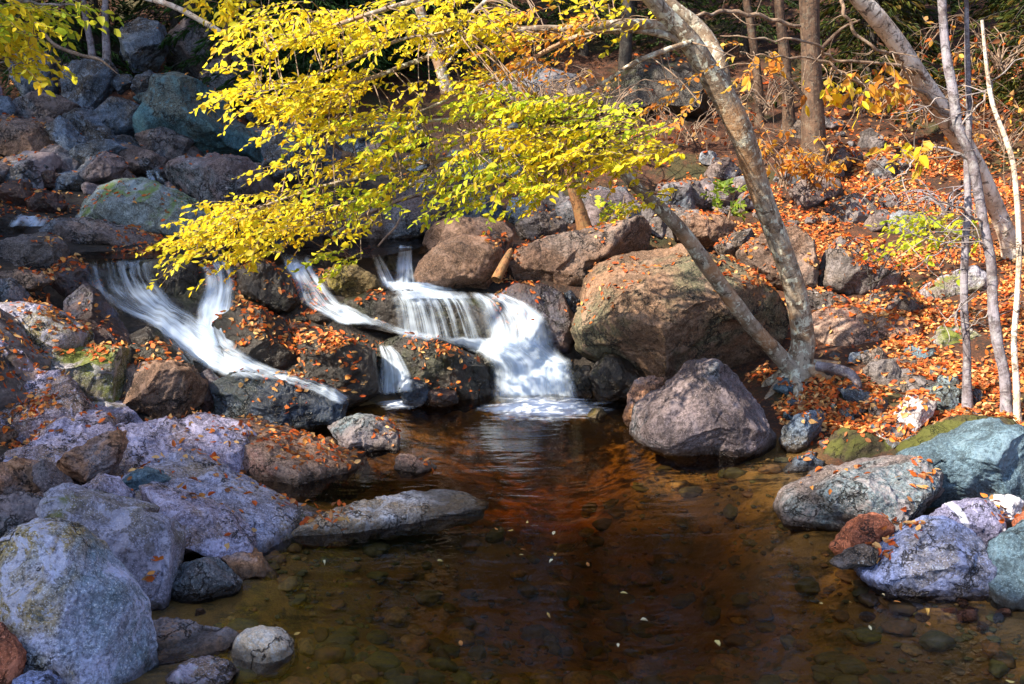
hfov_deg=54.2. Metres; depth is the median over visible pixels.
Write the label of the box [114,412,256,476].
rock slab
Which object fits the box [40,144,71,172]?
stone
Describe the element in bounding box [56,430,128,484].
boulder
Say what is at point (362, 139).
stone
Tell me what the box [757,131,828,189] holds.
bare shrub
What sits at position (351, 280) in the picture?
boulder
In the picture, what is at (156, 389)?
boulder
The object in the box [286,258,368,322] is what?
waterfall
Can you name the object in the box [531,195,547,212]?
stone
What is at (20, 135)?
boulder
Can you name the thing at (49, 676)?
rock
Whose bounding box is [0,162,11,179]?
boulder
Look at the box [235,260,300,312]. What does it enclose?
boulder
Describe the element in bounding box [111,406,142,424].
stone
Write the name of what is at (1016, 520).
rock
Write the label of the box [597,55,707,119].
boulder
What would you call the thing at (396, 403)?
foam
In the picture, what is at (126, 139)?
stone
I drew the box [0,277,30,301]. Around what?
rock
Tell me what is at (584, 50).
spruce tree
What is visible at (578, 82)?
bare shrub
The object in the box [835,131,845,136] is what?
stone
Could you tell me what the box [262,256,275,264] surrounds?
stone
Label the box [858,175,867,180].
stone
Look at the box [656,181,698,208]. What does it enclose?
stone
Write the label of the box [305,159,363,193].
stone
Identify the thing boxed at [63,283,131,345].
boulder
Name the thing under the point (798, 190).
stone
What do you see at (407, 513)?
rock slab
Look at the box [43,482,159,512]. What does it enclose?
boulder
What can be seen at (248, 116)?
stone
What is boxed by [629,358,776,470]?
boulder
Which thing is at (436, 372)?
ledge rock
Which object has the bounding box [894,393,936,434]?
rock
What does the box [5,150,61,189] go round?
stone
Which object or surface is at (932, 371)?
stone
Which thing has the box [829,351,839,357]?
stone
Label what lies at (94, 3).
spruce tree
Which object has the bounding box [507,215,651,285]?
boulder
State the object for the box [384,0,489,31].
spruce tree
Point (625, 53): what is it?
forest tree
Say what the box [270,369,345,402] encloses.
waterfall
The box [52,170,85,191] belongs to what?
stone
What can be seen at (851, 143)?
stone
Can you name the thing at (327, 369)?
boulder
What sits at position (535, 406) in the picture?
foam
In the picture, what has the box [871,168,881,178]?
stone
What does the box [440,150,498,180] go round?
boulder
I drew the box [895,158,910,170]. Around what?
stone
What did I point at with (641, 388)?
cobble
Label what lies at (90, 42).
forest tree
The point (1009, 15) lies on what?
spruce tree
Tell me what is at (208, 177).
boulder
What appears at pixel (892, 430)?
stone
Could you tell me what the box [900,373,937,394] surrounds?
rock
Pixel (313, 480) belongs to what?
rock slab
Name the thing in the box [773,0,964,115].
spruce tree
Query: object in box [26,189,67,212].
rock
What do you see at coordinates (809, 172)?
bare shrub
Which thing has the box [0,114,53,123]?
stone
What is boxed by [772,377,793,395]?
stone
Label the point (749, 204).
stone
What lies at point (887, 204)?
stone
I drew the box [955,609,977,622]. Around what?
stone
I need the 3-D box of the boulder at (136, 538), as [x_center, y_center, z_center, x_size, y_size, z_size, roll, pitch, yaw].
[-1.651,0.881,4.152,0.570,0.623,0.474,0,14,0]
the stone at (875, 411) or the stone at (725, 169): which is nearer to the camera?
the stone at (875, 411)
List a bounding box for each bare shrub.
[471,59,620,139]
[501,75,695,150]
[634,103,776,161]
[693,70,800,126]
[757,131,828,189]
[758,127,866,199]
[781,68,946,122]
[837,72,1023,140]
[850,239,902,293]
[863,0,1023,87]
[871,179,1009,223]
[944,108,1023,206]
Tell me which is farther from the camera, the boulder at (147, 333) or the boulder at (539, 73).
the boulder at (539, 73)
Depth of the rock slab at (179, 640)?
3.75 m
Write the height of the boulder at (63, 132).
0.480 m
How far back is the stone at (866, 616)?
4.16 m
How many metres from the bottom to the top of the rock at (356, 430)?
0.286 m
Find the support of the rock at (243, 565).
on the ground
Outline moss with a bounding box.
[895,415,1016,452]
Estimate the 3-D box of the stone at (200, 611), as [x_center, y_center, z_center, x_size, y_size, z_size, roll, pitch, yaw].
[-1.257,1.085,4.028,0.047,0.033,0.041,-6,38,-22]
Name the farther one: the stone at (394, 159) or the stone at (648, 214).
the stone at (394, 159)
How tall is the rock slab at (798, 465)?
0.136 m
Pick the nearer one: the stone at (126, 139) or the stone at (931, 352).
the stone at (931, 352)
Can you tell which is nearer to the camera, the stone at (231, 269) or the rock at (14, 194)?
the stone at (231, 269)
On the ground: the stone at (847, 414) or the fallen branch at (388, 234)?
the stone at (847, 414)
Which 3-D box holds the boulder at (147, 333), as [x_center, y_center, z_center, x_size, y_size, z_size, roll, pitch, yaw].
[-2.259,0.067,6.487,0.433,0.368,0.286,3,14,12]
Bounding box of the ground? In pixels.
[0,0,1023,683]
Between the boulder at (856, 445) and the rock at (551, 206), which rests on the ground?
the boulder at (856, 445)
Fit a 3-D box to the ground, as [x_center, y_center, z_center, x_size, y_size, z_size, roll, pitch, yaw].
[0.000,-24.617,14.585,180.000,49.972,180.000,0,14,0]
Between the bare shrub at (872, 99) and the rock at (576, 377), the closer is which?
the rock at (576, 377)
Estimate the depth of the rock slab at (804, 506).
4.67 m
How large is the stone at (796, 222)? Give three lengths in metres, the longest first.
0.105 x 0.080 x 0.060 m
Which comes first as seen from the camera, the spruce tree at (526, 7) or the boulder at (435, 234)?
the boulder at (435, 234)
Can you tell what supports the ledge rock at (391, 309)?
on the ground
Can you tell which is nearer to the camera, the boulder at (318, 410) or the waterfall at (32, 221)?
the boulder at (318, 410)
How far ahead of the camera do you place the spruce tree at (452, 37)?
12.06 m
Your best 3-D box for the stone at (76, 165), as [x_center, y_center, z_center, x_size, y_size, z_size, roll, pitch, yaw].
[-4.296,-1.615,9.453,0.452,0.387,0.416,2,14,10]
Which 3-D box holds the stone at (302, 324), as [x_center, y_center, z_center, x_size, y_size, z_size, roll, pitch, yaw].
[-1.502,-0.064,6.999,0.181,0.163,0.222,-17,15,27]
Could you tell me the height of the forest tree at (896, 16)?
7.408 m
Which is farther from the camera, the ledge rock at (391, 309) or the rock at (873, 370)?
the ledge rock at (391, 309)
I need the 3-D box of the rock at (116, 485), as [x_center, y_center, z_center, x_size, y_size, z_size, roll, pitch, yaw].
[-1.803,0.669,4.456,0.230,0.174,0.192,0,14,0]
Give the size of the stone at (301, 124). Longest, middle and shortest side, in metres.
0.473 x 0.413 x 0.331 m
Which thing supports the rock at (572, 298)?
on the boulder at (667, 320)
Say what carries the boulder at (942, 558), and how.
in the water
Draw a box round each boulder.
[0,120,51,156]
[0,155,47,168]
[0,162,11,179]
[0,232,70,267]
[0,301,93,352]
[0,308,50,411]
[0,339,41,381]
[0,457,40,494]
[0,492,42,537]
[0,517,158,683]
[8,51,58,95]
[12,91,81,118]
[35,484,185,611]
[41,344,130,402]
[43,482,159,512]
[45,115,87,150]
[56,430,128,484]
[58,15,124,66]
[60,55,118,108]
[62,108,117,141]
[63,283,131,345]
[69,139,127,164]
[75,177,219,240]
[77,151,127,182]
[118,17,168,72]
[118,143,166,175]
[119,360,207,418]
[129,325,194,366]
[132,72,263,162]
[135,127,193,161]
[139,255,198,296]
[139,483,256,561]
[165,10,242,78]
[199,55,264,107]
[210,371,348,431]
[211,304,297,372]
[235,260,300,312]
[260,121,307,158]
[262,142,337,183]
[294,325,382,410]
[319,188,445,238]
[326,263,385,297]
[336,122,424,152]
[412,233,502,288]
[418,216,513,257]
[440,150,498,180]
[458,190,501,219]
[473,61,593,117]
[498,283,574,353]
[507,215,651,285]
[570,243,788,384]
[581,186,638,225]
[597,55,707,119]
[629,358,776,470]
[672,213,736,246]
[685,179,705,207]
[734,225,819,290]
[812,305,921,345]
[818,236,900,294]
[822,427,895,461]
[828,191,882,222]
[853,515,996,602]
[896,417,1023,507]
[918,265,986,299]
[929,325,981,345]
[986,519,1023,611]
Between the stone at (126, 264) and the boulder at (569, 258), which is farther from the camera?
the boulder at (569, 258)
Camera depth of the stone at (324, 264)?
7.52 m
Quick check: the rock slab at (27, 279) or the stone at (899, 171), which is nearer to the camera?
the rock slab at (27, 279)
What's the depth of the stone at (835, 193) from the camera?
9.21 m
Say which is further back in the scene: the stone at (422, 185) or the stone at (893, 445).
the stone at (422, 185)
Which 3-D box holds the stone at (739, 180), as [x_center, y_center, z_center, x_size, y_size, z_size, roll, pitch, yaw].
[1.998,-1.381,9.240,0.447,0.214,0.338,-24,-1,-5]
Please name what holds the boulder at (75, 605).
in the water
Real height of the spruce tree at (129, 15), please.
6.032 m
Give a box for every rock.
[0,96,15,115]
[0,180,34,206]
[0,216,26,233]
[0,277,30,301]
[0,622,26,683]
[12,669,66,683]
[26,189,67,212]
[31,459,74,492]
[41,170,60,189]
[51,257,91,298]
[81,473,135,497]
[87,262,323,383]
[94,96,139,136]
[111,74,132,94]
[123,342,191,363]
[131,70,153,94]
[133,92,144,103]
[165,655,239,683]
[171,557,242,603]
[200,368,218,412]
[221,547,278,580]
[327,413,400,458]
[343,289,500,349]
[374,254,398,271]
[376,335,493,414]
[394,453,436,478]
[399,379,429,407]
[425,388,458,407]
[475,293,572,380]
[505,196,534,224]
[515,211,567,241]
[542,189,565,211]
[563,290,579,314]
[564,364,592,404]
[586,407,606,422]
[588,352,645,410]
[649,217,667,239]
[714,228,755,257]
[778,410,824,453]
[806,288,848,309]
[829,512,895,554]
[856,287,922,311]
[857,128,878,147]
[861,359,903,385]
[864,151,897,179]
[885,210,933,235]
[891,355,916,364]
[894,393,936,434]
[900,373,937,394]
[924,383,961,409]
[929,498,1006,545]
[990,494,1023,522]
[1011,511,1023,526]
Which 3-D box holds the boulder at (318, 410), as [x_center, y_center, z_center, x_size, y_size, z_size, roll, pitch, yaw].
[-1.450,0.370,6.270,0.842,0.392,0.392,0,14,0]
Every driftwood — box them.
[491,248,512,282]
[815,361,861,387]
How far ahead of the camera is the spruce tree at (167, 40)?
11.71 m
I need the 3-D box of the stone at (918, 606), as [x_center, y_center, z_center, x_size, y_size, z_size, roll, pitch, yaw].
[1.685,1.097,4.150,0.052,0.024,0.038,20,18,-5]
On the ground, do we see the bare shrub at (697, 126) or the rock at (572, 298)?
the bare shrub at (697, 126)
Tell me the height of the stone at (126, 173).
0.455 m
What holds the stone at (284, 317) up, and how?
on the ground
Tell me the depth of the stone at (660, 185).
9.23 m
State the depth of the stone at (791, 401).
6.29 m
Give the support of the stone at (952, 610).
on the ground
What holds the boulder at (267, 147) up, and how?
on the stone at (267, 183)
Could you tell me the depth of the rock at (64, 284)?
7.05 m
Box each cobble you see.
[230,625,294,680]
[622,375,663,426]
[829,543,878,569]
[872,431,886,439]
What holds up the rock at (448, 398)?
on the water
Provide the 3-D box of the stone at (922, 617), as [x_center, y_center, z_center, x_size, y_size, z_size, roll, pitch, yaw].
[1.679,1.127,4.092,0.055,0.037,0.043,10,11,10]
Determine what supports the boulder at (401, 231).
in the water
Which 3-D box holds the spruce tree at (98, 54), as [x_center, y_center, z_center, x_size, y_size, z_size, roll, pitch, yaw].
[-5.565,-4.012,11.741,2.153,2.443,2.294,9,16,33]
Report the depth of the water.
7.74 m
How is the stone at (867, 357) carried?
on the ground
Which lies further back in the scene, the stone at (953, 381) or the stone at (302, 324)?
the stone at (302, 324)
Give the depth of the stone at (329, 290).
7.25 m
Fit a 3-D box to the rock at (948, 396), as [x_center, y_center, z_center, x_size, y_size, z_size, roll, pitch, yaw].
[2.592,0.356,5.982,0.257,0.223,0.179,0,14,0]
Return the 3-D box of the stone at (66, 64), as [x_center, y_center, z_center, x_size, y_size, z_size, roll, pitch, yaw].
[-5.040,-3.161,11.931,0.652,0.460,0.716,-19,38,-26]
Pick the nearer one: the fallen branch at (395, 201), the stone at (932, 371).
the stone at (932, 371)
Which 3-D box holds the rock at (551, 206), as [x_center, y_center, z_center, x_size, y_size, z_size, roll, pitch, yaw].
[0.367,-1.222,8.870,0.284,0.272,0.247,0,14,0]
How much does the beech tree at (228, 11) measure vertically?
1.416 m
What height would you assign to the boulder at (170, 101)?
0.980 m
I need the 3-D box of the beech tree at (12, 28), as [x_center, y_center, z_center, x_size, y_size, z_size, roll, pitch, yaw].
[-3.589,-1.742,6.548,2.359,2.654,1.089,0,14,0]
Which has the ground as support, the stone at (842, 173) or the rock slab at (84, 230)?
the stone at (842, 173)
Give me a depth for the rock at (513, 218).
8.60 m
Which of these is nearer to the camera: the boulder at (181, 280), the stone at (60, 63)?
the boulder at (181, 280)
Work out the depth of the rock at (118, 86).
11.17 m
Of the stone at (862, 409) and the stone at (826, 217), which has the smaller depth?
the stone at (862, 409)
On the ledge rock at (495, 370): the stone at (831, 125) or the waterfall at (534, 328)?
the waterfall at (534, 328)
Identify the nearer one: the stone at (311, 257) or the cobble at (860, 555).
the cobble at (860, 555)
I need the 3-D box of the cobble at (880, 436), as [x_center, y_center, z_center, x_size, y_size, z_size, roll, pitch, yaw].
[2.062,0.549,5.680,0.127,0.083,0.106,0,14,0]
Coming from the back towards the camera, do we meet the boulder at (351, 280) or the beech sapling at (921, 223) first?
the boulder at (351, 280)
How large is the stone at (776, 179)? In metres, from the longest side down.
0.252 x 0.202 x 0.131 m
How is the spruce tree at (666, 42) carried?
on the ground
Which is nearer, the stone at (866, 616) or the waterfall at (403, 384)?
the stone at (866, 616)
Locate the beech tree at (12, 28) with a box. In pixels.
[0,0,123,96]
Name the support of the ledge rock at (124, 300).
on the water
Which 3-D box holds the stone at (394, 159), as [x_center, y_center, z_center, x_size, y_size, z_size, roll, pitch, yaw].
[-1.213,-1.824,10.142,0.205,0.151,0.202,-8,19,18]
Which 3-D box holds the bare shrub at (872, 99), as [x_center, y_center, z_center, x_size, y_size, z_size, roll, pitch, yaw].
[3.479,-2.379,9.697,1.469,0.554,1.119,0,14,0]
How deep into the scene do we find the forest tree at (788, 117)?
10.18 m
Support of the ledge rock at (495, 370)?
on the water
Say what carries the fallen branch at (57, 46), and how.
on the ground
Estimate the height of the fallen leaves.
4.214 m
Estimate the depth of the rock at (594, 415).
6.45 m
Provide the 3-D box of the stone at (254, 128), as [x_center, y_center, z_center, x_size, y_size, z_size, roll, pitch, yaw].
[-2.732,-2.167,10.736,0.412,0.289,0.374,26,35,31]
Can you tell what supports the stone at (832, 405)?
on the ground
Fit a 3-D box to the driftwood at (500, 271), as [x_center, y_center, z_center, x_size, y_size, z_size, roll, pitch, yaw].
[-0.061,-0.564,7.374,0.074,0.233,0.276,8,16,28]
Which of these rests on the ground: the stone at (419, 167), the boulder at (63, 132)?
the stone at (419, 167)
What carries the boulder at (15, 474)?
on the ground
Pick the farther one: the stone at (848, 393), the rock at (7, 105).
the rock at (7, 105)
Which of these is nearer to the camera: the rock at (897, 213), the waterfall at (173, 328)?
the waterfall at (173, 328)
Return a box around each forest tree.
[64,0,81,48]
[81,0,95,55]
[101,0,111,61]
[184,0,200,9]
[415,3,460,93]
[618,0,634,69]
[743,0,764,125]
[771,0,859,165]
[774,0,795,137]
[894,0,910,34]
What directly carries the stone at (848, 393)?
on the ground
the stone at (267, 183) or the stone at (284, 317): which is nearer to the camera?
the stone at (284, 317)
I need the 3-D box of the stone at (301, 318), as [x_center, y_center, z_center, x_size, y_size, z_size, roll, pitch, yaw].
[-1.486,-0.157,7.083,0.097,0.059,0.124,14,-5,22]
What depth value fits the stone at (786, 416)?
6.17 m
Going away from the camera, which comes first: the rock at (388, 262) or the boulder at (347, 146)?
the rock at (388, 262)
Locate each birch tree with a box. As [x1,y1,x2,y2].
[655,0,1015,258]
[859,0,1023,414]
[891,0,1023,407]
[980,20,1023,421]
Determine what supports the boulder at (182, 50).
on the ground
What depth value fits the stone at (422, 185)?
9.34 m
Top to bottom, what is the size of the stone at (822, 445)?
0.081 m
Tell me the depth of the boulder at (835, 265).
7.59 m
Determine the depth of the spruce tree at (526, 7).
12.00 m
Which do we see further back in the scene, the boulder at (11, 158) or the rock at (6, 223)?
the boulder at (11, 158)
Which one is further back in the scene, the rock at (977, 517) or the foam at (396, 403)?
the foam at (396, 403)
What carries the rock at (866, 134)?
on the ground
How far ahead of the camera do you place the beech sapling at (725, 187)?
8.12 m
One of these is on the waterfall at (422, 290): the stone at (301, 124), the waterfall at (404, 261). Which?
the waterfall at (404, 261)
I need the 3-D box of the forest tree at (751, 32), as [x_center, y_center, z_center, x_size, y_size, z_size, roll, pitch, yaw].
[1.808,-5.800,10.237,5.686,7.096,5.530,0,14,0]
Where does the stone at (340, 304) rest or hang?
on the ground
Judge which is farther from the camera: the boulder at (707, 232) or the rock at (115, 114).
the rock at (115, 114)
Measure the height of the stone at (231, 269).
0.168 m
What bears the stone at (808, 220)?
on the ground
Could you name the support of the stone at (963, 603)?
on the ground
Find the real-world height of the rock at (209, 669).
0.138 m
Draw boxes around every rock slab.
[0,269,56,291]
[0,369,97,442]
[0,409,117,496]
[38,217,161,246]
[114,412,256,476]
[121,449,324,555]
[122,467,170,490]
[153,617,238,665]
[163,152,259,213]
[232,418,369,502]
[291,489,488,547]
[773,454,944,531]
[782,454,824,473]
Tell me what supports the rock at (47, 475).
on the boulder at (15, 474)
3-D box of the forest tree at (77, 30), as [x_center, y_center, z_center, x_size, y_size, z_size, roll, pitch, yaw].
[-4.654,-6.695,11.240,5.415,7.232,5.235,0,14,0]
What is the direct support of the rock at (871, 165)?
on the ground
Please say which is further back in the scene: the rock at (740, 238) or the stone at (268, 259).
the rock at (740, 238)
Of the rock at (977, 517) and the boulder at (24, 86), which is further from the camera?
the boulder at (24, 86)
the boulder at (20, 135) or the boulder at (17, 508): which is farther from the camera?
the boulder at (20, 135)
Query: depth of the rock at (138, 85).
10.96 m
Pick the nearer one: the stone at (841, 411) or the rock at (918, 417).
the rock at (918, 417)
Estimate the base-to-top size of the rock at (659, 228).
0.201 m
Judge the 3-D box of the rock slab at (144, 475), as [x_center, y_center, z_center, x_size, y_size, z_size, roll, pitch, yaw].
[-1.751,0.663,4.773,0.247,0.142,0.165,-4,14,-14]
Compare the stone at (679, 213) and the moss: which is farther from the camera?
the stone at (679, 213)
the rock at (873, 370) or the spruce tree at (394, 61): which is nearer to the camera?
the rock at (873, 370)
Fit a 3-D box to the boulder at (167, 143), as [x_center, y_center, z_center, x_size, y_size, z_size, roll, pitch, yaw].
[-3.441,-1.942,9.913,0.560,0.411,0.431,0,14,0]
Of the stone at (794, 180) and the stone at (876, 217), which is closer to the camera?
the stone at (876, 217)
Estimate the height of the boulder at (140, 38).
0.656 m
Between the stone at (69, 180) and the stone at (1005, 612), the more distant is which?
the stone at (69, 180)
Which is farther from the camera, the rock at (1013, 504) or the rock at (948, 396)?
the rock at (948, 396)
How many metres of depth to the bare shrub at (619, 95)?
8.99 m
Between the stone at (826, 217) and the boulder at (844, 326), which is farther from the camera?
the stone at (826, 217)
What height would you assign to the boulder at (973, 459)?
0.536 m
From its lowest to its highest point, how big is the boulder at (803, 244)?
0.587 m
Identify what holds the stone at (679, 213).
on the ground
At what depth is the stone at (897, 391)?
6.20 m
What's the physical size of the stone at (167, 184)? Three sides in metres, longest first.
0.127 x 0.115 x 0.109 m
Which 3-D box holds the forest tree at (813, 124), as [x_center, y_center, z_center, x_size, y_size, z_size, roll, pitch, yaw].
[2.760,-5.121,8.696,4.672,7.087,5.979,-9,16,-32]
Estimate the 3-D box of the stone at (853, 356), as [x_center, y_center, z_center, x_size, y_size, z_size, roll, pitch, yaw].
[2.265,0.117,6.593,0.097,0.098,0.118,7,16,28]
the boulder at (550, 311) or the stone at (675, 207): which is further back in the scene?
the stone at (675, 207)
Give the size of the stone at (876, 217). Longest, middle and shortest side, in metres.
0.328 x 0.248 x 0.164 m
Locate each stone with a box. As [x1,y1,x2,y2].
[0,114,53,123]
[0,427,18,442]
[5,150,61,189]
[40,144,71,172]
[45,43,82,81]
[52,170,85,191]
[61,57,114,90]
[70,158,80,169]
[81,182,98,194]
[91,401,126,408]
[96,169,136,184]
[96,405,114,411]
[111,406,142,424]
[115,259,135,270]
[116,134,138,146]
[148,145,203,177]
[164,181,175,188]
[191,259,205,265]
[195,608,205,615]
[214,254,244,272]
[244,111,264,123]
[250,126,265,133]
[254,162,301,202]
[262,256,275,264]
[279,315,290,323]
[289,114,314,135]
[289,321,310,330]
[295,316,308,322]
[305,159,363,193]
[308,255,315,262]
[309,313,329,323]
[314,255,343,268]
[318,267,335,294]
[325,144,341,159]
[332,301,344,313]
[353,114,391,150]
[354,142,384,158]
[383,156,400,166]
[405,155,428,171]
[413,174,446,194]
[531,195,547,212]
[552,196,574,223]
[619,203,657,223]
[655,182,668,193]
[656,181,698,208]
[665,209,699,237]
[669,205,689,209]
[699,151,719,164]
[700,177,735,207]
[704,157,741,180]
[732,176,747,199]
[735,191,754,209]
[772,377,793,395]
[773,171,789,182]
[782,411,792,420]
[785,171,802,185]
[787,219,798,225]
[787,397,797,404]
[788,175,828,207]
[791,120,800,138]
[805,214,818,224]
[806,451,817,456]
[819,439,827,448]
[821,215,834,224]
[822,177,842,199]
[825,115,844,129]
[825,206,830,212]
[828,144,854,170]
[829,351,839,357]
[829,399,836,408]
[833,169,844,177]
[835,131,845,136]
[837,383,872,401]
[839,405,860,416]
[845,412,853,419]
[847,141,854,146]
[847,352,862,363]
[852,149,862,161]
[857,406,865,413]
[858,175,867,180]
[859,611,875,621]
[860,346,886,364]
[863,209,889,231]
[868,134,884,148]
[868,397,887,415]
[870,421,895,437]
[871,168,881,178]
[876,193,899,207]
[885,438,898,448]
[888,379,903,393]
[894,421,911,437]
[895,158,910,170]
[895,168,903,173]
[900,368,915,377]
[904,344,935,359]
[912,602,923,609]
[915,612,929,621]
[929,365,946,373]
[936,372,961,385]
[940,607,957,613]
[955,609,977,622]
[956,598,968,608]
[960,388,982,404]
[967,606,978,610]
[976,621,988,633]
[993,613,1003,623]
[995,608,1011,617]
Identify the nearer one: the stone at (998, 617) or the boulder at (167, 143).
the stone at (998, 617)
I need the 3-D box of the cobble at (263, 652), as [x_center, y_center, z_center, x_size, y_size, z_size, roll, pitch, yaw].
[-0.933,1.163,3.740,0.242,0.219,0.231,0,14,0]
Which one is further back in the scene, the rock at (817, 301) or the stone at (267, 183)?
the stone at (267, 183)
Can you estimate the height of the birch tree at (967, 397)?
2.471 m
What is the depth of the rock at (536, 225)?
8.32 m
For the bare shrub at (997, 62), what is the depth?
9.39 m
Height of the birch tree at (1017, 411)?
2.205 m
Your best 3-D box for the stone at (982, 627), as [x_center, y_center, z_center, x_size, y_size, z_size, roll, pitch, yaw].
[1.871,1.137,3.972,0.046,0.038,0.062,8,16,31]
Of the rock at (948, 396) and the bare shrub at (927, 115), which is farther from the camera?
the bare shrub at (927, 115)
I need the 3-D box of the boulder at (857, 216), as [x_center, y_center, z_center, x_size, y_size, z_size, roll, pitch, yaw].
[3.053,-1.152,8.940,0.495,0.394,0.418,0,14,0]
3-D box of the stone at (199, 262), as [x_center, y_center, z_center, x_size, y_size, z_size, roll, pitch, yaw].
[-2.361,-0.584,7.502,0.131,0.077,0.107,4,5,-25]
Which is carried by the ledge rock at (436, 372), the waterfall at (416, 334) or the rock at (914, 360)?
the waterfall at (416, 334)
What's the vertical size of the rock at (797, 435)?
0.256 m
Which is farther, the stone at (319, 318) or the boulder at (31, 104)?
the boulder at (31, 104)
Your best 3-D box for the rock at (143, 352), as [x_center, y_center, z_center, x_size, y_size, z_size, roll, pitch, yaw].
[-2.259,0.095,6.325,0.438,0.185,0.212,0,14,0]
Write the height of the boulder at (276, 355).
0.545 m
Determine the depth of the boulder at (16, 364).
5.66 m
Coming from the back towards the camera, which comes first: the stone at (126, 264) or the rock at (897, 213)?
the rock at (897, 213)
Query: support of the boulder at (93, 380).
on the ground
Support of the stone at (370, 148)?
on the ground
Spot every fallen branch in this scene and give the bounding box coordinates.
[40,30,117,73]
[331,183,472,236]
[377,216,400,246]
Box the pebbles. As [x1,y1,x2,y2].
[213,457,1023,683]
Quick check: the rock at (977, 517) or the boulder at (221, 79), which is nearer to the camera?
the rock at (977, 517)
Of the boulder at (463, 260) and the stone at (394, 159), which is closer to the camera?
the boulder at (463, 260)
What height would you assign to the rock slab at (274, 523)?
0.784 m
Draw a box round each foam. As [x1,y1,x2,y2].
[384,400,408,406]
[489,398,588,419]
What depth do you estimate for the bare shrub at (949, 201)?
7.99 m
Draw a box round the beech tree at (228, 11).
[175,0,297,70]
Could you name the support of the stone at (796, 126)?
on the ground
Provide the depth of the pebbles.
4.43 m
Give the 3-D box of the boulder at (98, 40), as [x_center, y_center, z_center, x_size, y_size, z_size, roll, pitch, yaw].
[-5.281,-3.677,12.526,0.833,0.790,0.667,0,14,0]
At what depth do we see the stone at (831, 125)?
10.46 m
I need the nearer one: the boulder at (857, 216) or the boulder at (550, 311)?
the boulder at (550, 311)
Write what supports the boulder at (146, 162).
on the ground
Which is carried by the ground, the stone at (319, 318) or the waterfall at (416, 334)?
the stone at (319, 318)
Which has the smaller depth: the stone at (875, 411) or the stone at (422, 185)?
the stone at (875, 411)
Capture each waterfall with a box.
[11,216,43,226]
[98,276,280,376]
[200,262,231,345]
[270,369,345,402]
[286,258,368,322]
[341,306,429,338]
[377,264,394,286]
[380,347,408,391]
[387,282,456,298]
[396,246,410,285]
[401,296,471,336]
[452,338,567,402]
[480,295,545,346]
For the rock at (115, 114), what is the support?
on the ground
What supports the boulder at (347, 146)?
on the ground
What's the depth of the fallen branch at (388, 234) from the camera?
7.76 m
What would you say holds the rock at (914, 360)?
on the ground
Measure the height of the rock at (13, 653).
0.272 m
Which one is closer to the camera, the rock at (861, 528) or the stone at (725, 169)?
the rock at (861, 528)
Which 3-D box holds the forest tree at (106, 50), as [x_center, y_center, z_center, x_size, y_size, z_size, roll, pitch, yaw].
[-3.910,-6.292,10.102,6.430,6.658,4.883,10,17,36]
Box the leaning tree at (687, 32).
[135,0,838,405]
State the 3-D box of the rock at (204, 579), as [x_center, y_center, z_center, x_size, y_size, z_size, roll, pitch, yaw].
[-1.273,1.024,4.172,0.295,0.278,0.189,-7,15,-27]
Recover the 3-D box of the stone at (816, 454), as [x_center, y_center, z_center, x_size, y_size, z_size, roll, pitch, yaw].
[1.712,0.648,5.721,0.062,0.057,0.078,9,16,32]
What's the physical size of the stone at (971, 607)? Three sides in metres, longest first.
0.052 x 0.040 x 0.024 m
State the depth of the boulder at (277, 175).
9.28 m
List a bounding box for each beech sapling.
[595,195,637,223]
[700,177,747,221]
[862,206,989,285]
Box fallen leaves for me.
[0,0,1023,581]
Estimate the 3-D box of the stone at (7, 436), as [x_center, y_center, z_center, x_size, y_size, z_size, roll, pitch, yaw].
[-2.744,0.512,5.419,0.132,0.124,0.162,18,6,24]
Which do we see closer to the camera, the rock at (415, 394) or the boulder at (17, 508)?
the boulder at (17, 508)
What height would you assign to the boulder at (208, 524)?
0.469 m
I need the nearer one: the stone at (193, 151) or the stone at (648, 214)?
the stone at (648, 214)
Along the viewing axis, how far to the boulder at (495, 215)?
8.69 m
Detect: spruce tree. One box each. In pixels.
[0,0,141,96]
[50,0,150,46]
[109,0,251,55]
[114,0,223,26]
[156,0,336,99]
[200,0,406,103]
[245,0,457,118]
[374,0,488,69]
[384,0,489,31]
[442,0,554,70]
[518,0,647,61]
[547,0,721,20]
[606,0,735,68]
[699,0,799,53]
[770,0,961,44]
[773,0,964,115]
[894,0,1023,133]
[951,0,1022,30]
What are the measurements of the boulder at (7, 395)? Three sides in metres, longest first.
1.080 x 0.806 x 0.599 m
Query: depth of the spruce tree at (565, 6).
13.01 m
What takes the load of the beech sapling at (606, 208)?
on the ground
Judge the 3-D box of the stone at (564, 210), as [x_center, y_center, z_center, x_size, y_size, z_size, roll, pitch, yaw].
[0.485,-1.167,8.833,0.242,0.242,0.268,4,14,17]
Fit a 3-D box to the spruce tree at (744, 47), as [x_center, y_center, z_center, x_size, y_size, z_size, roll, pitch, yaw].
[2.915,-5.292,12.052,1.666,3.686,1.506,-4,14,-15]
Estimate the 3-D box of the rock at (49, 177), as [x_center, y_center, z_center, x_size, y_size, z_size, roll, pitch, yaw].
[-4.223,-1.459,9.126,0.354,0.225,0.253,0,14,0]
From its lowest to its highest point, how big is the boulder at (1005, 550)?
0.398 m
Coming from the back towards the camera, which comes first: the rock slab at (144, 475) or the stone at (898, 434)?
the stone at (898, 434)
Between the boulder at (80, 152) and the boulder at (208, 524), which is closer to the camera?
the boulder at (208, 524)
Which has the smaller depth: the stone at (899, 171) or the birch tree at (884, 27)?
the birch tree at (884, 27)

